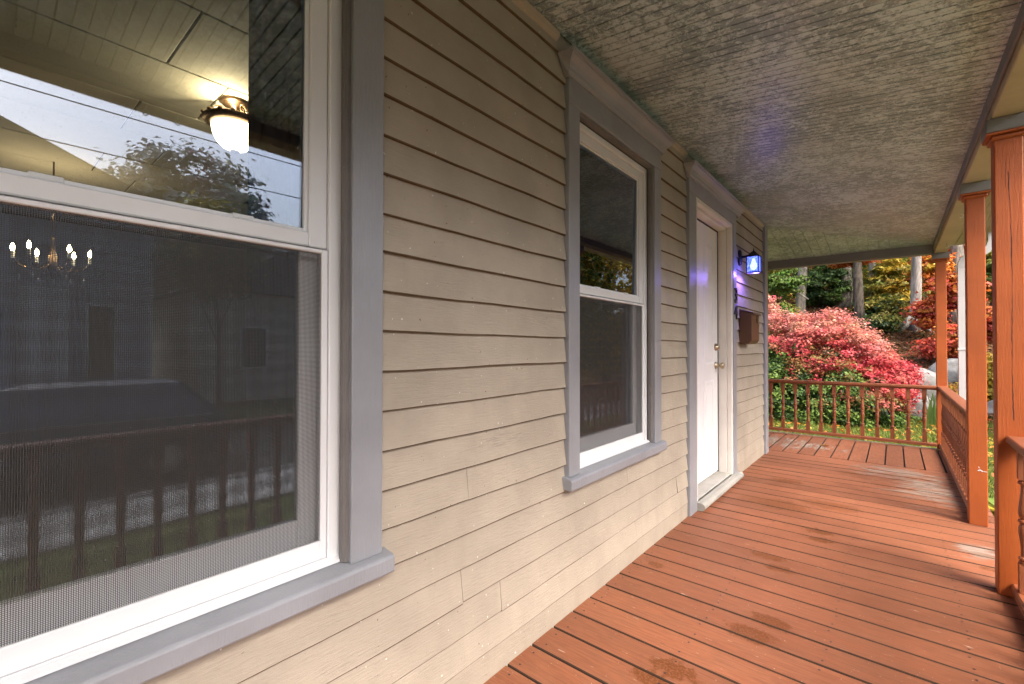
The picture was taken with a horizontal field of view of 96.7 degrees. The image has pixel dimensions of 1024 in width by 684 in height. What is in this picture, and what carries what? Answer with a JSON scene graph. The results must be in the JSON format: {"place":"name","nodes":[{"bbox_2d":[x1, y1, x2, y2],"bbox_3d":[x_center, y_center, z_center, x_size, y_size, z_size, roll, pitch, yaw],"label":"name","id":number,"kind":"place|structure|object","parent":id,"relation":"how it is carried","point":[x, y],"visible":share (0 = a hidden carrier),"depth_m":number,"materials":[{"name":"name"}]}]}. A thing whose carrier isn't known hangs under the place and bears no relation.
{"place":"outdoors","nodes":[
{"label":"outdoors","id":0,"kind":"place"},
{"bbox_2d":[769,265,993,506],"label":"ground","id":1,"kind":"structure","parent":0,"point":[893,335],"depth_m":14.59,"materials":[{"name":"brown soil"}]},
{"bbox_2d":[0,0,768,683],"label":"house","id":2,"kind":"structure","parent":1,"relation":"on","point":[530,390],"depth_m":1.38,"materials":[{"name":"beige paint"}]},
{"bbox_2d":[0,418,245,601],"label":"interior floor","id":3,"kind":"structure","parent":2,"relation":"in","point":[87,487],"depth_m":3.38,"materials":[{"name":"wood"}]},
{"bbox_2d":[0,0,394,683],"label":"window","id":4,"kind":"structure","parent":2,"relation":"in","point":[143,621],"depth_m":0.97,"materials":[{"name":"glass"}]},
{"bbox_2d":[245,0,302,531],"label":"curtain","id":5,"kind":"object","parent":2,"relation":"hanging from","point":[275,87],"visible":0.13,"depth_m":1.21,"materials":[{"name":"fabric"}]},
{"bbox_2d":[558,44,675,491],"bbox_3d":[0.537,-0.286,2.320,0.192,1.821,1.125,0,-1,40],"label":"window","id":6,"kind":"structure","parent":2,"relation":"in","point":[612,214],"depth_m":2.30,"materials":[{"name":"grey paint"}]},
{"bbox_2d":[684,160,747,516],"bbox_3d":[1.544,-0.006,3.551,0.237,2.352,1.365,0,-1,40],"label":"door","id":7,"kind":"structure","parent":2,"relation":"in","point":[711,215],"depth_m":3.66,"materials":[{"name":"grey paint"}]},
{"bbox_2d":[734,304,737,318],"bbox_3d":[1.924,-0.262,3.909,0.011,0.132,0.090,0,-1,40],"label":"house number","id":8,"kind":"object","parent":2,"relation":"attached to","point":[736,310],"visible":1,"depth_m":3.91,"materials":[{"name":"grey metal"}]},
{"bbox_2d":[734,287,737,302],"bbox_3d":[1.925,-0.401,3.911,0.011,0.134,0.071,0,-1,40],"label":"house number","id":9,"kind":"object","parent":2,"relation":"attached to","point":[736,296],"visible":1,"depth_m":3.91,"materials":[{"name":"grey metal"}]},
{"bbox_2d":[738,247,760,273],"bbox_3d":[2.107,-0.722,4.037,0.173,0.228,0.108,0,-1,40],"label":"wall lantern","id":10,"kind":"object","parent":2,"relation":"attached to","point":[753,261],"depth_m":4.00,"materials":[{"name":"blue glass"}]},
{"bbox_2d":[739,309,760,343],"bbox_3d":[2.175,-0.138,4.152,0.116,0.311,0.304,0,-1,40],"label":"mailbox","id":11,"kind":"object","parent":2,"relation":"attached to","point":[749,327],"visible":1,"depth_m":4.05,"materials":[{"name":"brown wood"}]},
{"bbox_2d":[484,431,1023,683],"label":"porch deck","id":12,"kind":"structure","parent":2,"relation":"attached to","point":[791,558],"depth_m":2.09,"materials":[{"name":"red paint"}]},
{"bbox_2d":[768,379,936,446],"bbox_3d":[3.550,0.833,6.040,3.057,0.674,0.086,0,-1,40],"label":"porch railing","id":13,"kind":"object","parent":12,"relation":"on","point":[907,387],"visible":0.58,"depth_m":5.52,"materials":[{"name":"red paint"}]},
{"bbox_2d":[931,252,949,448],"bbox_3d":[4.794,0.100,5.081,0.144,2.181,0.144,0,-1,40],"label":"porch post","id":14,"kind":"object","parent":12,"relation":"on","point":[939,260],"visible":0.95,"depth_m":5.05,"materials":[{"name":"orange paint"}]},
{"bbox_2d":[768,244,933,270],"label":"end beam","id":15,"kind":"structure","parent":14,"relation":"on","point":[905,252],"depth_m":5.55,"materials":[{"name":"grey paint"}]},
{"bbox_2d":[937,386,966,506],"bbox_3d":[3.892,0.811,3.997,0.086,0.674,2.718,0,-1,40],"label":"porch railing","id":16,"kind":"object","parent":12,"relation":"on","point":[953,446],"visible":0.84,"depth_m":3.87,"materials":[{"name":"red paint"}]},
{"bbox_2d":[958,179,990,526],"bbox_3d":[2.987,0.074,2.930,0.144,2.181,0.144,0,-1,40],"label":"porch post","id":17,"kind":"object","parent":12,"relation":"on","point":[972,196],"visible":0.94,"depth_m":2.90,"materials":[{"name":"orange paint"}]},
{"bbox_2d":[957,232,991,399],"bbox_3d":[5.028,0.249,4.916,0.308,2.840,0.060,0,-1,40],"label":"downspout","id":18,"kind":"object","parent":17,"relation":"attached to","point":[961,348],"visible":0.45,"depth_m":4.98,"materials":[{"name":"white metal"}]},
{"bbox_2d":[981,112,1023,597],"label":"porch post","id":19,"kind":"object","parent":12,"relation":"on","point":[1002,137],"visible":0.98,"depth_m":2.07,"materials":[{"name":"orange paint"}]},
{"bbox_2d":[933,0,1023,252],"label":"porch beam","id":20,"kind":"structure","parent":19,"relation":"on","point":[1005,96],"depth_m":2.10,"materials":[{"name":"beige paint"}]},
{"bbox_2d":[1006,436,1023,616],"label":"porch railing","id":21,"kind":"object","parent":12,"relation":"on","point":[1017,445],"visible":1,"depth_m":1.97,"materials":[{"name":"red paint"}]},
{"bbox_2d":[527,0,1022,261],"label":"porch ceiling","id":22,"kind":"structure","parent":2,"relation":"attached to","point":[805,128],"depth_m":2.20,"materials":[{"name":"grey paint"}]},
{"bbox_2d":[951,139,1023,245],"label":"porch roof","id":23,"kind":"structure","parent":2,"relation":"attached to","point":[959,239],"depth_m":4.71,"materials":[{"name":"beige paint"}]},
{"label":"interior wall","id":24,"kind":"structure","parent":2,"relation":"attached to","visible":0},
{"bbox_2d":[0,0,248,249],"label":"interior ceiling","id":25,"kind":"structure","parent":24,"relation":"on","point":[60,114],"depth_m":2.74,"materials":[{"name":"painted wood boards"}]},
{"bbox_2d":[10,162,91,284],"bbox_3d":[-3.780,-0.991,3.749,0.451,0.990,0.471,0,-1,40],"label":"chandelier","id":26,"kind":"object","parent":25,"relation":"hanging from","point":[49,262],"visible":0.47,"depth_m":3.73,"materials":[{"name":"brown metal"}]},
{"bbox_2d":[200,95,247,153],"bbox_3d":[-1.728,-1.333,2.838,0.367,0.322,0.368,0,-1,40],"label":"ceiling lamp","id":27,"kind":"object","parent":25,"relation":"attached to","point":[228,124],"visible":0.78,"depth_m":2.75,"materials":[{"name":"white glass"}]},
{"bbox_2d":[768,295,787,315],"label":"pink sapling","id":28,"kind":"object","parent":1,"relation":"on","point":[771,307],"visible":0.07,"depth_m":13.18,"materials":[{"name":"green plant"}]},
{"bbox_2d":[770,300,808,320],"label":"green sapling","id":29,"kind":"object","parent":1,"relation":"on","point":[789,306],"visible":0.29,"depth_m":18.52,"materials":[{"name":"green plant"}]},
{"bbox_2d":[768,268,814,301],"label":"green sapling","id":30,"kind":"object","parent":1,"relation":"on","point":[781,283],"visible":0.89,"depth_m":18.82,"materials":[{"name":"green plant"}]},
{"bbox_2d":[793,267,806,321],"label":"ivy trunk tree","id":31,"kind":"object","parent":1,"relation":"on","point":[800,300],"visible":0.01,"depth_m":19.64,"materials":[{"name":"grey plant"}]},
{"bbox_2d":[791,265,851,306],"bbox_3d":[14.636,-2.600,21.343,2.808,2.294,2.534,0,-1,7],"label":"green sapling","id":32,"kind":"object","parent":1,"relation":"on","point":[830,280],"visible":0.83,"depth_m":20.72,"materials":[{"name":"green plant"}]},
{"bbox_2d":[835,266,853,307],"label":"oak tree","id":33,"kind":"object","parent":1,"relation":"on","point":[847,301],"depth_m":20.64,"materials":[{"name":"grey plant"}]},
{"bbox_2d":[768,306,929,428],"bbox_3d":[6.431,0.452,11.315,3.614,2.734,5.756,0,-1,-30],"label":"burning bush","id":34,"kind":"object","parent":1,"relation":"on","point":[789,354],"visible":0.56,"depth_m":9.70,"materials":[{"name":"red plant"}]},
{"bbox_2d":[827,260,880,314],"bbox_3d":[13.960,-2.238,18.573,1.943,2.839,2.041,0,-1,40],"label":"orange maple","id":35,"kind":"object","parent":1,"relation":"on","point":[838,266],"visible":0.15,"depth_m":18.62,"materials":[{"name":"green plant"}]},
{"bbox_2d":[853,262,864,320],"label":"dark trunk tree","id":36,"kind":"object","parent":1,"relation":"on","point":[858,296],"visible":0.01,"depth_m":17.74,"materials":[{"name":"grey plant"}]},
{"bbox_2d":[868,261,875,296],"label":"slim grey tree","id":37,"kind":"object","parent":1,"relation":"on","point":[871,266],"depth_m":20.00,"materials":[{"name":"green plant"}]},
{"bbox_2d":[846,293,908,315],"bbox_3d":[14.680,-1.423,18.206,2.135,1.065,1.985,0,-1,40],"label":"olive bush","id":38,"kind":"object","parent":1,"relation":"on","point":[881,304],"visible":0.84,"depth_m":17.77,"materials":[{"name":"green plant"}]},
{"bbox_2d":[768,242,989,301],"bbox_3d":[19.312,-6.673,27.742,28.286,14.541,13.107,0,-1,40],"label":"distant wood","id":39,"kind":"object","parent":1,"relation":"on","point":[815,269],"depth_m":24.18,"materials":[{"name":"green plant"}]},
{"bbox_2d":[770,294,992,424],"bbox_3d":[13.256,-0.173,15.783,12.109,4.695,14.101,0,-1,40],"label":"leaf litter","id":40,"kind":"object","parent":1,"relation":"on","point":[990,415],"visible":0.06,"depth_m":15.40,"materials":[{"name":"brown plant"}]},
{"bbox_2d":[853,311,909,333],"bbox_3d":[12.894,-0.631,16.057,1.676,0.903,1.637,0,-1,-14],"label":"dark shrub","id":41,"kind":"object","parent":1,"relation":"on","point":[885,321],"visible":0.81,"depth_m":15.74,"materials":[{"name":"green plant"}]},
{"bbox_2d":[769,415,993,487],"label":"fallen leaves","id":42,"kind":"object","parent":1,"relation":"on","point":[931,431],"visible":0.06,"depth_m":8.52,"materials":[{"name":"yellow plant"}]},
{"bbox_2d":[863,258,910,308],"bbox_3d":[16.160,-2.437,19.328,2.285,2.392,2.213,0,-1,40],"label":"yellow sapling","id":43,"kind":"object","parent":1,"relation":"on","point":[891,283],"visible":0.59,"depth_m":19.15,"materials":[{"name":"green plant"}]},
{"bbox_2d":[884,257,930,294],"bbox_3d":[17.617,-3.001,19.832,2.206,2.929,2.239,0,-1,25],"label":"yellow sapling","id":44,"kind":"object","parent":1,"relation":"on","point":[908,259],"visible":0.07,"depth_m":19.62,"materials":[{"name":"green plant"}]},
{"bbox_2d":[897,256,933,332],"bbox_3d":[13.868,-6.205,15.930,6.147,11.970,5.714,0,-1,-12],"label":"pale trunk tree","id":45,"kind":"object","parent":1,"relation":"on","point":[916,276],"visible":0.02,"depth_m":15.62,"materials":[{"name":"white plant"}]},
{"bbox_2d":[910,393,934,416],"bbox_3d":[9.560,1.570,10.655,0.820,0.762,0.627,0,-1,-16],"label":"boulder","id":46,"kind":"object","parent":1,"relation":"on","point":[919,406],"visible":0.12,"depth_m":10.44,"materials":[{"name":"grey stone"}]},
{"bbox_2d":[900,299,955,334],"bbox_3d":[13.533,-0.684,14.745,1.481,1.510,1.386,0,-1,6],"label":"red seedling","id":47,"kind":"object","parent":1,"relation":"on","point":[922,313],"visible":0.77,"depth_m":14.66,"materials":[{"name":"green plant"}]},
{"bbox_2d":[899,252,960,298],"bbox_3d":[14.662,-1.771,15.971,1.650,2.594,1.561,0,-1,40],"label":"orange maple","id":48,"kind":"object","parent":1,"relation":"on","point":[928,268],"visible":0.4,"depth_m":15.74,"materials":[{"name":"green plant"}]},
{"bbox_2d":[914,367,947,401],"bbox_3d":[9.982,1.199,11.204,1.088,1.303,1.100,0,-1,-3],"label":"boulder","id":49,"kind":"object","parent":1,"relation":"on","point":[931,375],"visible":0.08,"depth_m":10.72,"materials":[{"name":"grey stone"}]},
{"bbox_2d":[926,390,935,425],"bbox_3d":[8.708,1.369,9.498,0.304,0.790,0.187,0,-1,13],"label":"iris plant","id":50,"kind":"object","parent":1,"relation":"on","point":[931,417],"visible":0.47,"depth_m":9.47,"materials":[{"name":"green plant"}]},
{"bbox_2d":[907,338,957,362],"bbox_3d":[12.222,0.322,13.223,1.162,0.902,1.152,0,-1,40],"label":"red seedling","id":51,"kind":"object","parent":1,"relation":"on","point":[926,349],"visible":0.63,"depth_m":13.14,"materials":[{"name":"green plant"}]},
{"bbox_2d":[928,358,957,384],"bbox_3d":[11.116,1.026,11.385,0.994,1.227,1.161,1,-1,-43],"label":"boulder","id":52,"kind":"object","parent":1,"relation":"on","point":[952,373],"visible":0.16,"depth_m":11.18,"materials":[{"name":"grey stone"}]},
{"bbox_2d":[915,272,991,326],"bbox_3d":[13.256,-0.813,13.702,1.491,2.547,1.528,0,-1,-16],"label":"red maple","id":53,"kind":"object","parent":1,"relation":"on","point":[951,282],"visible":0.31,"depth_m":13.54,"materials":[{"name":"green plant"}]},
{"bbox_2d":[921,324,987,358],"bbox_3d":[12.562,0.121,12.956,1.389,1.281,1.470,0,-1,40],"label":"red maple","id":54,"kind":"object","parent":1,"relation":"on","point":[952,333],"visible":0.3,"depth_m":12.78,"materials":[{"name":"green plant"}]},
{"bbox_2d":[948,245,963,323],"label":"grey trunk tree","id":55,"kind":"object","parent":1,"relation":"on","point":[959,249],"depth_m":15.68,"materials":[{"name":"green plant"}]},
{"bbox_2d":[947,381,989,401],"bbox_3d":[10.468,1.289,10.779,1.456,0.854,1.332,0,-1,40],"label":"yellow bush","id":56,"kind":"object","parent":1,"relation":"on","point":[954,387],"visible":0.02,"depth_m":10.63,"materials":[{"name":"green plant"}]},
{"bbox_2d":[953,352,992,400],"bbox_3d":[11.133,0.863,10.482,1.535,1.305,1.443,0,-1,40],"label":"yellow bush","id":57,"kind":"object","parent":1,"relation":"on","point":[990,376],"visible":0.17,"depth_m":10.32,"materials":[{"name":"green plant"}]},
{"bbox_2d":[986,250,991,302],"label":"green sapling","id":58,"kind":"object","parent":1,"relation":"on","point":[989,269],"visible":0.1,"depth_m":15.25,"materials":[{"name":"green plant"}]},
{"bbox_2d":[986,305,992,343],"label":"red maple","id":59,"kind":"object","parent":1,"relation":"on","point":[989,332],"visible":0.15,"depth_m":12.41,"materials":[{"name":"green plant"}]},
{"bbox_2d":[987,400,992,416],"bbox_3d":[10.790,1.582,10.016,0.650,0.688,0.724,1,-1,-36],"label":"boulder","id":60,"kind":"object","parent":1,"relation":"on","point":[989,407],"visible":0.09,"depth_m":10.01,"materials":[{"name":"grey stone"}]},
{"bbox_2d":[988,497,993,515],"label":"hosta","id":61,"kind":"object","parent":1,"relation":"on","point":[991,502],"visible":0.05,"depth_m":4.40,"materials":[{"name":"green plant"}]},
{"bbox_2d":[770,407,993,497],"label":"lawn grass","id":62,"kind":"structure","parent":0,"point":[884,433],"depth_m":8.57,"materials":[{"name":"green plant"}]}
]}

